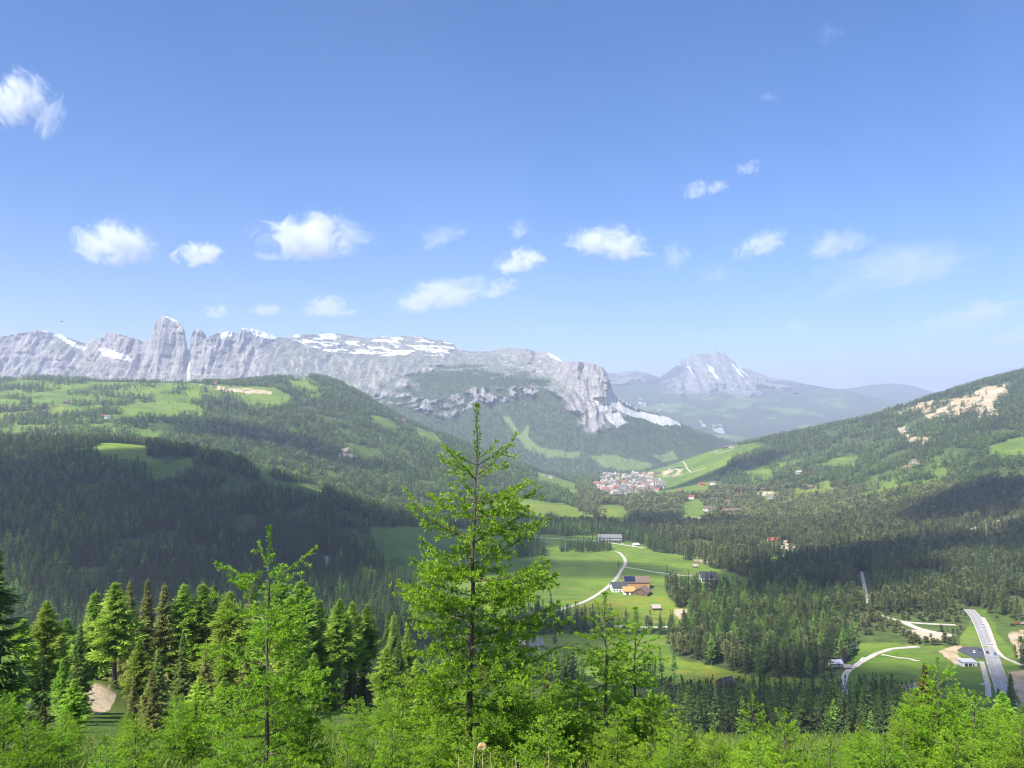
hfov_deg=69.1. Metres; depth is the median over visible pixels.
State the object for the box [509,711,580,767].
larch sapling
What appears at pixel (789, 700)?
spruce tree
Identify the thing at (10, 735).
larch sapling
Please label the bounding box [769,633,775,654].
larch tree
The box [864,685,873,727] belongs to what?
spruce tree
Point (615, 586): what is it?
farmhouse
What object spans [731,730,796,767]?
larch sapling
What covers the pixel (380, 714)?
larch sapling
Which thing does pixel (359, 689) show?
spruce tree
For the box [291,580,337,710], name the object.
larch tree
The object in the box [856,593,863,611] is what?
pine tree
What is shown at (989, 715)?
larch sapling
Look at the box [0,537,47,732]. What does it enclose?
spruce tree
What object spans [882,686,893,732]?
spruce tree
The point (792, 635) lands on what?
larch tree
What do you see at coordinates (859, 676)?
spruce tree
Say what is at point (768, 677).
spruce tree
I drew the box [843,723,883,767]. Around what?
larch sapling
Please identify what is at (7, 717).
larch sapling
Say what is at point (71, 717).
larch sapling
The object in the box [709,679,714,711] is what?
spruce tree
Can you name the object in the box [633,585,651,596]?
barn
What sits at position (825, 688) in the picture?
spruce tree
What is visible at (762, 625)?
larch tree
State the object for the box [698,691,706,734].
spruce tree
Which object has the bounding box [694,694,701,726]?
spruce tree
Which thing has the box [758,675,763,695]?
spruce tree
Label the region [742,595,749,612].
larch tree
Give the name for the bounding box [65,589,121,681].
larch tree
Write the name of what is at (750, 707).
spruce tree
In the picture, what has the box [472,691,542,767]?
larch sapling
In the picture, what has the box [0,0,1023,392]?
sky
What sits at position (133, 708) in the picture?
spruce tree
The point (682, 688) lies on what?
spruce tree
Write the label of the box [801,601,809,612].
pine tree
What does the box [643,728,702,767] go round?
larch sapling
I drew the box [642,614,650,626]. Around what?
pine tree
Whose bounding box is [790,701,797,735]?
spruce tree
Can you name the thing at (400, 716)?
larch sapling
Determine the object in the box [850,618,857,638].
larch tree
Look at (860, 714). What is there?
spruce tree
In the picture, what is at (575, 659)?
larch tree
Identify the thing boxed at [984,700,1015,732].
larch sapling
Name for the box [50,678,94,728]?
larch tree
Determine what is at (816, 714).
spruce tree
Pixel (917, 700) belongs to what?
larch sapling
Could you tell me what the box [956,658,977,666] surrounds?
roadhouse
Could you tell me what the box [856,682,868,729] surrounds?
spruce tree
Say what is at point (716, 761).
larch sapling
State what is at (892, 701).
spruce tree
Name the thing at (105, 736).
larch sapling
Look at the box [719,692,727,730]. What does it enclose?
spruce tree
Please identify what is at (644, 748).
larch sapling
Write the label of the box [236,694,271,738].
larch sapling
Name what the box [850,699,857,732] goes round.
spruce tree
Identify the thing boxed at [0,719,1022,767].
grass
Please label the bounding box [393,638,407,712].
spruce tree
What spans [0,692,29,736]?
larch sapling
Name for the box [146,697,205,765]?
larch sapling
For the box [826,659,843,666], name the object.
shed
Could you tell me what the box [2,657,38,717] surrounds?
larch tree
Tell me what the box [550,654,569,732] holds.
spruce tree
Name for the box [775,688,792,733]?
spruce tree
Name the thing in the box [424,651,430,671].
larch tree
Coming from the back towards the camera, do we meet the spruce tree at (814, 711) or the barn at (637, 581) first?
the barn at (637, 581)
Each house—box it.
[610,489,617,493]
[698,570,717,582]
[767,537,779,544]
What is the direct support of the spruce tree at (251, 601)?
on the terrain at (584, 574)
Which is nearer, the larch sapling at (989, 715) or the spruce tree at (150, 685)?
the larch sapling at (989, 715)
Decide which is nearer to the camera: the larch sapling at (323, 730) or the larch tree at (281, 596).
the larch sapling at (323, 730)
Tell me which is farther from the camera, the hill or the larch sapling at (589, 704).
the hill
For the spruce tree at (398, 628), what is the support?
on the terrain at (584, 574)
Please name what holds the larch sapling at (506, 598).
on the terrain at (584, 574)
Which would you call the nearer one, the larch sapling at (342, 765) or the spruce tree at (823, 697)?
the larch sapling at (342, 765)
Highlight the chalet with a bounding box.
[524,637,544,649]
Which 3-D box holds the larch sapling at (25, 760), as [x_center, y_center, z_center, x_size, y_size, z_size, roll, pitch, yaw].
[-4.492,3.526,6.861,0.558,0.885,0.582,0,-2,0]
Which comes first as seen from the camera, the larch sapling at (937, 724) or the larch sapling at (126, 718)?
the larch sapling at (937, 724)
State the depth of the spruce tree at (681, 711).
220.10 m
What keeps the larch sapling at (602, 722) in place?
on the terrain at (584, 574)
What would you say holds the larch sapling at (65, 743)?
on the terrain at (584, 574)
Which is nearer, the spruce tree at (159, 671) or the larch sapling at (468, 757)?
the larch sapling at (468, 757)
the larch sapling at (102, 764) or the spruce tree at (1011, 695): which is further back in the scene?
the spruce tree at (1011, 695)
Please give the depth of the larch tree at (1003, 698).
34.64 m
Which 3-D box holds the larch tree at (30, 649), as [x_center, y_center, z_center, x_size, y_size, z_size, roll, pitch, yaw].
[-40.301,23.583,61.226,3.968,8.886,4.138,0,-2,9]
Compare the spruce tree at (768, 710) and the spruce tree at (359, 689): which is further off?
the spruce tree at (768, 710)
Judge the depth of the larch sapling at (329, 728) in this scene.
25.08 m
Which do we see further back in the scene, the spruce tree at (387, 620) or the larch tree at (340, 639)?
the spruce tree at (387, 620)
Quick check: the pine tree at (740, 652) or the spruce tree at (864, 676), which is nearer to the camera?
the spruce tree at (864, 676)
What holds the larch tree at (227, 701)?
on the terrain at (584, 574)
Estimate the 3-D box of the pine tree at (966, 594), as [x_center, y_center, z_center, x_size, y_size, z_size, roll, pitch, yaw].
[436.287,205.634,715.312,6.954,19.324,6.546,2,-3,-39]
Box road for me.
[963,609,1017,704]
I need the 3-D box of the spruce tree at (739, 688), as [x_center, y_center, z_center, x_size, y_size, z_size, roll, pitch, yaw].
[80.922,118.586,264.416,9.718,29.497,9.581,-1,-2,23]
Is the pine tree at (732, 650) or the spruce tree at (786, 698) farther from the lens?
the pine tree at (732, 650)
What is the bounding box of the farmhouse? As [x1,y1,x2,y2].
[609,580,627,591]
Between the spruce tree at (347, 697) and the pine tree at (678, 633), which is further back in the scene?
the pine tree at (678, 633)
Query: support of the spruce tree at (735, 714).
on the terrain at (584, 574)
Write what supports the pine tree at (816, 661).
on the terrain at (584, 574)
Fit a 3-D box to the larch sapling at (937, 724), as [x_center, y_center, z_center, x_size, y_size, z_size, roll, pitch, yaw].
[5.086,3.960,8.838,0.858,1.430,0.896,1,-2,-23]
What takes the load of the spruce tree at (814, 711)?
on the terrain at (584, 574)
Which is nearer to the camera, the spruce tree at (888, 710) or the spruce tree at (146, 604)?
the spruce tree at (146, 604)
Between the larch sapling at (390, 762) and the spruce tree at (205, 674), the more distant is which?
the spruce tree at (205, 674)
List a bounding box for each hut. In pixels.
[650,604,660,610]
[841,664,851,669]
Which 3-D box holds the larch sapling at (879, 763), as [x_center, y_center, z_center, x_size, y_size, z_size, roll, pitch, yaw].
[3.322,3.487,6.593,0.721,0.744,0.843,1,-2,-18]
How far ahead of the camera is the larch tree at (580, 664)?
496.78 m
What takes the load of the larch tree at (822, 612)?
on the terrain at (584, 574)
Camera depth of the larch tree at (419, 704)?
36.43 m
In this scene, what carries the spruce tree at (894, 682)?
on the terrain at (584, 574)
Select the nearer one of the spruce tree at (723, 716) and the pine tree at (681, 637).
the spruce tree at (723, 716)
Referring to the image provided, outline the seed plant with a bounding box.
[477,743,486,767]
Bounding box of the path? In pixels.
[979,661,991,696]
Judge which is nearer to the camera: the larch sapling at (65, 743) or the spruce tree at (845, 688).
the larch sapling at (65, 743)
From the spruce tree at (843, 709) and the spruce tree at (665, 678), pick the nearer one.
the spruce tree at (843, 709)
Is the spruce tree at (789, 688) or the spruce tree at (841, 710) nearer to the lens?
the spruce tree at (841, 710)
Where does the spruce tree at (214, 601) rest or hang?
on the terrain at (584, 574)
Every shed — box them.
[622,586,634,594]
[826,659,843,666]
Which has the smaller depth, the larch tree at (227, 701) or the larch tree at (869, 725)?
the larch tree at (227, 701)
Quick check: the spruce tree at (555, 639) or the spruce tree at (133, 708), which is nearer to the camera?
the spruce tree at (133, 708)
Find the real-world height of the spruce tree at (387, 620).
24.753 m
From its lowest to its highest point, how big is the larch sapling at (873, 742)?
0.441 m
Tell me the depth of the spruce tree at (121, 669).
106.25 m
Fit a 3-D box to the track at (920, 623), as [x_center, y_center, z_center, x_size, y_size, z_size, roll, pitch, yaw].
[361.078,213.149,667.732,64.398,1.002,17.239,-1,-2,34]
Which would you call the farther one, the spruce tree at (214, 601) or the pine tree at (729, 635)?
the pine tree at (729, 635)
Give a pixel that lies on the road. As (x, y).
(995, 668)
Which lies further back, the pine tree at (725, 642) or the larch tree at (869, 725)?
the pine tree at (725, 642)
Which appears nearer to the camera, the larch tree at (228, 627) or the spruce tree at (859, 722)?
the larch tree at (228, 627)
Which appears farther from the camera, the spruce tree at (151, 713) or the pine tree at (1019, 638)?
the pine tree at (1019, 638)
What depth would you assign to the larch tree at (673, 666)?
476.07 m
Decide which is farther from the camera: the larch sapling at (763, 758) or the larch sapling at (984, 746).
the larch sapling at (984, 746)
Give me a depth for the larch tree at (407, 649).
132.67 m
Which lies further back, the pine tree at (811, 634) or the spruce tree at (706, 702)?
the pine tree at (811, 634)
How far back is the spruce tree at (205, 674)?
74.89 m
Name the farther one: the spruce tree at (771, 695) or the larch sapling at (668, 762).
the spruce tree at (771, 695)
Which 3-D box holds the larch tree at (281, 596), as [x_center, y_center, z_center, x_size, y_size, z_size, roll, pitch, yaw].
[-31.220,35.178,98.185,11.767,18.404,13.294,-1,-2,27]
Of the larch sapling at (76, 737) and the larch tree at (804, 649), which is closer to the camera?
the larch sapling at (76, 737)
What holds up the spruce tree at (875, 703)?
on the terrain at (584, 574)
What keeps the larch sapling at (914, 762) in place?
on the terrain at (584, 574)
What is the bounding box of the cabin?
[714,676,736,687]
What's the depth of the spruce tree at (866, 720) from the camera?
209.85 m
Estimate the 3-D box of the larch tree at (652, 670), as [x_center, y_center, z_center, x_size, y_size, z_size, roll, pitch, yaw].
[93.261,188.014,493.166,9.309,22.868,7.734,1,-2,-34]
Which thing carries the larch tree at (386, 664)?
on the terrain at (584, 574)
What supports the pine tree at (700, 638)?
on the terrain at (584, 574)
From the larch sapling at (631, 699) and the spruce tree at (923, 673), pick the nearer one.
the larch sapling at (631, 699)
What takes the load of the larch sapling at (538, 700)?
on the terrain at (584, 574)
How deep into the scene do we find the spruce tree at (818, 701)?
222.12 m
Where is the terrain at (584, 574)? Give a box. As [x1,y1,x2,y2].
[0,376,1023,767]
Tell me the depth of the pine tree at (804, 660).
510.57 m
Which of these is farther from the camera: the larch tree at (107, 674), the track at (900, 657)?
the track at (900, 657)
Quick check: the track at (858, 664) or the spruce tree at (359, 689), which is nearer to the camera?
the spruce tree at (359, 689)
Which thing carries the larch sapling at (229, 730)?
on the terrain at (584, 574)
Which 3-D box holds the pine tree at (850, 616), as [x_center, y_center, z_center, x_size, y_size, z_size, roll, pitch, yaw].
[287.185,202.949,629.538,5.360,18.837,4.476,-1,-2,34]
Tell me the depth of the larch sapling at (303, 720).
20.08 m
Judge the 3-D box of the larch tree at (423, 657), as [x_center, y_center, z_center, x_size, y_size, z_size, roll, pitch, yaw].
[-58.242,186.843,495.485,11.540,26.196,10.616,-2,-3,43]
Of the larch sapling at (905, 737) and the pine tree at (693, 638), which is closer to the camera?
the larch sapling at (905, 737)
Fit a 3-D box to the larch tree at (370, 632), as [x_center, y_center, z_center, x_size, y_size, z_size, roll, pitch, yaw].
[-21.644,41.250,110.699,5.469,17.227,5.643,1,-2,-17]
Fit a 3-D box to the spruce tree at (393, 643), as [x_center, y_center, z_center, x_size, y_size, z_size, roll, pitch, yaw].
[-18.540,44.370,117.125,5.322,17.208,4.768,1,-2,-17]
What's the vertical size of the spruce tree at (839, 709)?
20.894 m
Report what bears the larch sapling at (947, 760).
on the terrain at (584, 574)
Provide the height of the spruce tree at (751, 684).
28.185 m
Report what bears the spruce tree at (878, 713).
on the terrain at (584, 574)
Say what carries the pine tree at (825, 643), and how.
on the terrain at (584, 574)
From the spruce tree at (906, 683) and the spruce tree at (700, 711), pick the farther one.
the spruce tree at (906, 683)
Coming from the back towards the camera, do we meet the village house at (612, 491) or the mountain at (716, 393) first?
the mountain at (716, 393)
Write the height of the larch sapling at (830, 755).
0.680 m
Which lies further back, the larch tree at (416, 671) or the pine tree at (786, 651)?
the pine tree at (786, 651)
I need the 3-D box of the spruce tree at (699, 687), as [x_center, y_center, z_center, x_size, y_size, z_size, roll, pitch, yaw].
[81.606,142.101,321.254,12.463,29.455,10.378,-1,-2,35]
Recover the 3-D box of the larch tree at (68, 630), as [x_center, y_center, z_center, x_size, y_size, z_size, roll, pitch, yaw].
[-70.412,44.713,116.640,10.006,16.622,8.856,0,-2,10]
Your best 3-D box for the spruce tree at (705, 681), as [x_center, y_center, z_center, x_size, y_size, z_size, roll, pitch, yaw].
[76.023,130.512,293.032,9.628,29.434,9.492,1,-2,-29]
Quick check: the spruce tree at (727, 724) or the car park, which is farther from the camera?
the car park
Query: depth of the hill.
14050.60 m
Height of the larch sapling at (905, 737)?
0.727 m
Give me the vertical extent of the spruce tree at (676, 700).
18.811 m
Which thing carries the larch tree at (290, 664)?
on the terrain at (584, 574)
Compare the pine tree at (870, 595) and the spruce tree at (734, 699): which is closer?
the spruce tree at (734, 699)
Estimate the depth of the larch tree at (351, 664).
107.39 m
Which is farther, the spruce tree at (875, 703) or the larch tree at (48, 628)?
the spruce tree at (875, 703)
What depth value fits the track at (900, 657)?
562.12 m
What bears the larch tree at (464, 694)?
on the terrain at (584, 574)
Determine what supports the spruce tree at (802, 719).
on the terrain at (584, 574)
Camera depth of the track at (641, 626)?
650.72 m
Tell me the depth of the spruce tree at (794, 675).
353.44 m
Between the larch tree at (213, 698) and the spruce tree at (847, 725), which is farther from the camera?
the spruce tree at (847, 725)
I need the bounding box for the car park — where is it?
[957,647,983,658]
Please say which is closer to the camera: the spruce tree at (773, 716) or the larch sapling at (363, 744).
the larch sapling at (363, 744)
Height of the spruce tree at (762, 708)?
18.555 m
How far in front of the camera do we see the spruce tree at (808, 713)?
220.13 m
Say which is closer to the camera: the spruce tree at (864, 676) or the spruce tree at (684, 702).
the spruce tree at (684, 702)
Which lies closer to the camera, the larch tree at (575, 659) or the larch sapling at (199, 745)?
the larch sapling at (199, 745)
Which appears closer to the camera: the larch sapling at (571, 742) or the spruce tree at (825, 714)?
the larch sapling at (571, 742)
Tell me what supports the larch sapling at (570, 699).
on the terrain at (584, 574)
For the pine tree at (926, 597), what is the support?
on the terrain at (584, 574)
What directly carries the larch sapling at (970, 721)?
on the terrain at (584, 574)
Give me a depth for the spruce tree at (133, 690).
59.14 m
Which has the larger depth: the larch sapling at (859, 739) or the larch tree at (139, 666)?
the larch tree at (139, 666)
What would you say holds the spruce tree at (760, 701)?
on the terrain at (584, 574)
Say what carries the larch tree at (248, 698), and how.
on the terrain at (584, 574)
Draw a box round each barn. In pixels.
[622,576,650,588]
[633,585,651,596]
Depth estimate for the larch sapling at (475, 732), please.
12.03 m
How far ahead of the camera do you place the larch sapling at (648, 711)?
9.83 m
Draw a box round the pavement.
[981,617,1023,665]
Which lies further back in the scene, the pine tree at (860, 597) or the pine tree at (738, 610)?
the pine tree at (860, 597)
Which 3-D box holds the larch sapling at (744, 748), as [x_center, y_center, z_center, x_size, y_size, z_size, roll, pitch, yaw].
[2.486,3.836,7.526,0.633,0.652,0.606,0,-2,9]
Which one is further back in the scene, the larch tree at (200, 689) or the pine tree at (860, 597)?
the pine tree at (860, 597)
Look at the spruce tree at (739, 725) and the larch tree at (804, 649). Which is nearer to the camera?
the spruce tree at (739, 725)
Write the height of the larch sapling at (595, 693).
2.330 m
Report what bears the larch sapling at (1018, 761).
on the terrain at (584, 574)
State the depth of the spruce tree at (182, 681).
84.62 m
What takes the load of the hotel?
on the terrain at (584, 574)
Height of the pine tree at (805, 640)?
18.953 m
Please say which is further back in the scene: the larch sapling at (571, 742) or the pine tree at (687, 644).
the pine tree at (687, 644)
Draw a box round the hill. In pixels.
[842,383,933,402]
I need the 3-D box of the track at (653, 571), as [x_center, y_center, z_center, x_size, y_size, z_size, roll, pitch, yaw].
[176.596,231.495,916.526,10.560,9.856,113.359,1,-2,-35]
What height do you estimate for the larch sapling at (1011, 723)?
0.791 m
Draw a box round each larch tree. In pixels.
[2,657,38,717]
[5,618,53,712]
[29,600,84,705]
[46,617,77,697]
[46,658,73,723]
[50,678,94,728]
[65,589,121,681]
[68,598,74,622]
[78,581,152,683]
[96,660,119,683]
[112,637,154,715]
[148,582,212,686]
[170,582,222,684]
[177,676,223,727]
[185,590,265,690]
[208,679,236,726]
[210,676,243,726]
[211,635,240,695]
[237,582,329,701]
[240,694,257,717]
[268,594,312,705]
[278,641,305,719]
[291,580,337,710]
[300,653,325,713]
[313,599,345,711]
[318,599,362,709]
[331,660,348,697]
[336,601,373,710]
[358,604,382,708]
[365,647,407,705]
[378,612,403,672]
[400,659,422,705]
[401,627,423,676]
[409,692,442,722]
[420,644,431,674]
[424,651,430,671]
[455,678,483,727]
[570,647,579,680]
[576,654,585,679]
[640,689,672,733]
[650,650,657,682]
[669,650,677,687]
[677,685,703,733]
[705,633,715,665]
[727,621,738,643]
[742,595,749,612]
[753,643,761,672]
[758,618,765,639]
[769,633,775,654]
[788,630,797,646]
[802,641,809,668]
[817,608,828,637]
[821,705,832,733]
[822,698,841,734]
[827,678,838,709]
[829,604,837,618]
[837,627,849,652]
[844,627,852,657]
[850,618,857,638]
[865,711,876,734]
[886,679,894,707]
[984,691,1022,728]
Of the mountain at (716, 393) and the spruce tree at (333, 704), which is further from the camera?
the mountain at (716, 393)
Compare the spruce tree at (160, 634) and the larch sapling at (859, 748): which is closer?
the larch sapling at (859, 748)
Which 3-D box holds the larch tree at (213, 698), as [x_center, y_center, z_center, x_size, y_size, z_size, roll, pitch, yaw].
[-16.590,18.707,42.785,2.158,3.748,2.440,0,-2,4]
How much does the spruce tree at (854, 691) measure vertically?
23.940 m
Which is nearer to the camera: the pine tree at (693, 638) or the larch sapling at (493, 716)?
the larch sapling at (493, 716)
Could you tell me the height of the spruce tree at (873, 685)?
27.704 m
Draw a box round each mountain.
[0,316,734,474]
[607,350,904,442]
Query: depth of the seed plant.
5.90 m
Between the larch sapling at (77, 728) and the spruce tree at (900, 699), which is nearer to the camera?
the larch sapling at (77, 728)
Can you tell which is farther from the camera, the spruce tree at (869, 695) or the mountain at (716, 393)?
the mountain at (716, 393)
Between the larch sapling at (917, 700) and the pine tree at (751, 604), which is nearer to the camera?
the larch sapling at (917, 700)
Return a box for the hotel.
[597,534,621,542]
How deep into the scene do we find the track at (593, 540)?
1225.55 m
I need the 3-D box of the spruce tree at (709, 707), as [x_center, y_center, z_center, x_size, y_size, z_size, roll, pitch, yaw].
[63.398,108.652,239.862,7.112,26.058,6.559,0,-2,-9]
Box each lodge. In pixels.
[703,505,715,510]
[722,508,738,513]
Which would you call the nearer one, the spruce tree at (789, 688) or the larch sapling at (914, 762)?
the larch sapling at (914, 762)
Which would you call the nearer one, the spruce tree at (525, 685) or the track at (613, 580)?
the spruce tree at (525, 685)
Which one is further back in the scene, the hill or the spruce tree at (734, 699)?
the hill
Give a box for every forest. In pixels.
[0,368,1023,735]
[368,362,736,474]
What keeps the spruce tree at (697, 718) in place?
on the terrain at (584, 574)
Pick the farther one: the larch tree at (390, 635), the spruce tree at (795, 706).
the spruce tree at (795, 706)
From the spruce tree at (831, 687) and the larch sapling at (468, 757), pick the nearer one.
the larch sapling at (468, 757)
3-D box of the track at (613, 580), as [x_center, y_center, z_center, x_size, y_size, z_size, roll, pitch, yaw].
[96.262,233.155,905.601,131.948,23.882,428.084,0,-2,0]
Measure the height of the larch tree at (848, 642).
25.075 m
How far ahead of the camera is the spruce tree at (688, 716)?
200.86 m
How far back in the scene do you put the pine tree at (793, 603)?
663.38 m
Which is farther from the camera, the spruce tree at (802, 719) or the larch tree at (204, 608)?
the spruce tree at (802, 719)
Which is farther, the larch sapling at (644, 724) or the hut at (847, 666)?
the hut at (847, 666)
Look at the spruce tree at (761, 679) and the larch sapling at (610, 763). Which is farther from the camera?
the spruce tree at (761, 679)
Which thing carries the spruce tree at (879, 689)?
on the terrain at (584, 574)
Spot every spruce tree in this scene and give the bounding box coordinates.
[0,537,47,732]
[27,648,57,720]
[35,702,49,728]
[67,622,97,714]
[102,578,144,687]
[124,578,156,686]
[124,672,140,720]
[125,696,141,732]
[132,669,172,737]
[137,688,163,739]
[145,583,179,703]
[146,648,174,716]
[167,632,196,708]
[191,642,217,708]
[197,583,219,700]
[234,587,265,704]
[235,646,256,701]
[311,614,343,711]
[337,668,359,710]
[341,670,357,710]
[353,659,375,712]
[357,659,379,707]
[373,611,390,709]
[379,612,405,709]
[392,614,406,684]
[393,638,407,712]
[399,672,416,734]
[516,658,532,706]
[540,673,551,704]
[550,630,557,646]
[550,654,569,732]
[563,653,578,710]
[663,677,667,703]
[664,675,674,710]
[672,682,683,715]
[675,698,679,727]
[676,697,685,730]
[678,686,685,726]
[679,685,692,731]
[683,701,693,733]
[689,677,695,704]
[692,695,702,732]
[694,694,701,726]
[696,678,703,698]
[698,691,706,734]
[699,697,712,734]
[701,678,712,723]
[702,686,711,733]
[705,681,714,730]
[707,684,720,734]
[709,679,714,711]
[711,695,723,734]
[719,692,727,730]
[721,697,731,734]
[722,686,734,734]
[729,683,738,729]
[730,677,744,735]
[730,704,741,733]
[733,694,742,735]
[735,696,749,735]
[742,688,751,723]
[743,679,767,734]
[746,687,760,735]
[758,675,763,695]
[758,697,767,732]
[760,707,765,733]
[761,676,768,723]
[761,676,773,723]
[761,686,771,732]
[765,687,777,733]
[770,685,782,730]
[770,701,776,733]
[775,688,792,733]
[776,678,793,735]
[777,677,782,702]
[783,683,794,718]
[787,686,792,716]
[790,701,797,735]
[791,672,798,699]
[791,687,811,736]
[795,684,799,715]
[797,701,806,736]
[802,688,820,734]
[805,680,815,730]
[807,694,819,733]
[809,676,820,716]
[811,695,823,735]
[815,679,828,733]
[815,695,822,729]
[819,678,833,732]
[820,671,839,722]
[823,697,830,734]
[831,688,847,734]
[835,688,845,731]
[836,696,850,732]
[842,674,850,700]
[842,701,849,736]
[844,691,851,732]
[844,706,851,735]
[849,683,857,729]
[849,695,857,734]
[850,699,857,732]
[854,687,867,729]
[855,673,864,707]
[856,678,868,720]
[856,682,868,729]
[856,706,865,732]
[856,715,862,734]
[859,674,871,723]
[862,705,869,730]
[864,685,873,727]
[868,694,881,733]
[869,706,878,734]
[870,682,876,711]
[873,687,886,730]
[874,695,884,732]
[877,702,885,734]
[878,680,886,731]
[881,694,898,733]
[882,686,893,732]
[883,679,887,701]
[889,677,897,711]
[893,684,902,710]
[894,678,902,722]
[896,685,905,720]
[905,679,909,704]
[908,663,940,734]
[1005,673,1018,714]
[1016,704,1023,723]
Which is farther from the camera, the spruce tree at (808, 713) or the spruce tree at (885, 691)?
the spruce tree at (885, 691)
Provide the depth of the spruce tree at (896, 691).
215.71 m
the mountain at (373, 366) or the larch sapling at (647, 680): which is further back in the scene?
the mountain at (373, 366)
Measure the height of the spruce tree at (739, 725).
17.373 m
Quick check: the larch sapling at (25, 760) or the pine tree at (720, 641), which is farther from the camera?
the pine tree at (720, 641)
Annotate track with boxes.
[534,537,643,547]
[555,551,626,610]
[608,625,675,627]
[625,567,690,575]
[841,646,919,694]
[860,572,868,603]
[876,614,955,625]
[881,654,919,660]
[901,622,954,635]
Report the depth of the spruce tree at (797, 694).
296.50 m
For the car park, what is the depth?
575.38 m
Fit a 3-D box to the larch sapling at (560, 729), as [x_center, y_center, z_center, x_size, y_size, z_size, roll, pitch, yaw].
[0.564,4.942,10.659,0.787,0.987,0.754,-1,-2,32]
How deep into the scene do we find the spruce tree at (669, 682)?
272.97 m
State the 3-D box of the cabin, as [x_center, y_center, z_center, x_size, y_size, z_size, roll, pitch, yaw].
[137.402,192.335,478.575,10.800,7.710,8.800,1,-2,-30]
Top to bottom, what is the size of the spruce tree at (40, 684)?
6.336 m
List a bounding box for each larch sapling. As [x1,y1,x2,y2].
[0,690,42,767]
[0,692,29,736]
[0,699,19,733]
[0,717,59,767]
[4,716,61,767]
[42,724,88,767]
[46,715,89,756]
[52,711,82,737]
[66,723,87,743]
[87,738,139,767]
[100,732,107,741]
[103,713,167,767]
[116,710,144,737]
[117,723,138,746]
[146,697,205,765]
[159,691,190,739]
[163,695,225,765]
[188,525,342,767]
[196,725,257,767]
[219,709,239,732]
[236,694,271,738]
[238,696,305,755]
[260,694,287,733]
[277,727,307,761]
[280,716,337,767]
[291,705,314,735]
[316,721,329,735]
[321,719,337,735]
[331,741,369,767]
[332,695,375,749]
[345,726,371,760]
[364,720,426,767]
[366,695,401,740]
[366,697,399,735]
[371,694,412,724]
[372,402,577,767]
[373,690,427,756]
[407,711,461,767]
[412,702,438,734]
[418,679,475,729]
[443,731,501,767]
[455,701,489,755]
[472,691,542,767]
[479,687,537,765]
[498,658,571,747]
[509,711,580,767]
[522,695,564,753]
[532,695,581,759]
[542,679,581,732]
[546,672,614,759]
[552,591,650,767]
[553,717,585,758]
[589,694,615,736]
[591,709,641,767]
[600,607,677,761]
[613,689,692,766]
[615,688,641,740]
[620,736,671,767]
[629,701,661,747]
[640,720,697,767]
[641,746,692,767]
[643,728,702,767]
[680,729,703,758]
[685,728,737,767]
[705,738,733,767]
[729,690,770,762]
[729,748,760,767]
[730,741,775,767]
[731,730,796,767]
[731,733,786,766]
[752,707,818,767]
[807,737,858,767]
[834,731,916,767]
[840,733,854,746]
[842,740,865,765]
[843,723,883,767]
[849,729,873,753]
[860,733,879,754]
[871,737,923,767]
[874,714,932,767]
[888,689,936,756]
[890,688,933,728]
[892,657,980,767]
[896,717,934,767]
[917,724,1003,767]
[935,689,1019,762]
[940,716,962,746]
[960,712,978,729]
[964,714,1022,767]
[980,719,1023,767]
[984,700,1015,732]
[984,707,1006,733]
[986,710,1023,758]
[991,720,1017,752]
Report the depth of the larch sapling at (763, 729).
7.49 m
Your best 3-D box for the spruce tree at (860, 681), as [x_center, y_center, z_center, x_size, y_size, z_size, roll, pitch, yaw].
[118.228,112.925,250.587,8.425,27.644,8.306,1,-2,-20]
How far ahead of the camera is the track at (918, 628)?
641.70 m
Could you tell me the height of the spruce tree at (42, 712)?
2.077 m
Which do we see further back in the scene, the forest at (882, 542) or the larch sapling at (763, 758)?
the forest at (882, 542)
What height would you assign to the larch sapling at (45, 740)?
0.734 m
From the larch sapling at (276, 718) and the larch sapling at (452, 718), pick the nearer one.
the larch sapling at (452, 718)
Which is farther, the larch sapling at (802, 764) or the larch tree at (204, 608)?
the larch tree at (204, 608)
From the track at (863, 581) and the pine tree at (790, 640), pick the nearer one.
the pine tree at (790, 640)
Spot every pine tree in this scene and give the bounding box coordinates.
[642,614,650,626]
[673,625,681,642]
[675,632,681,648]
[678,634,684,650]
[685,640,691,651]
[690,633,697,650]
[698,636,705,658]
[712,637,721,655]
[717,638,722,651]
[720,639,731,663]
[726,632,732,644]
[730,646,735,661]
[733,608,741,623]
[737,647,744,670]
[743,649,748,664]
[750,601,754,612]
[756,649,763,673]
[771,647,779,669]
[779,650,785,675]
[782,648,789,673]
[785,636,795,648]
[788,648,796,674]
[790,601,796,614]
[799,655,807,668]
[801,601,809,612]
[802,638,808,647]
[809,625,815,640]
[812,651,818,673]
[819,642,827,662]
[820,637,830,659]
[838,639,844,655]
[849,612,853,627]
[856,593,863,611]
[868,592,875,608]
[923,592,929,604]
[963,588,969,599]
[1017,636,1022,657]
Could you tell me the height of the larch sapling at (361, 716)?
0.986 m
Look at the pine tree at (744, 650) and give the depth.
522.00 m
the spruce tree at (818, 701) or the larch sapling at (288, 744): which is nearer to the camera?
the larch sapling at (288, 744)
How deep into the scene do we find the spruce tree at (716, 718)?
230.77 m
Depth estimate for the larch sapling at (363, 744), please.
10.41 m

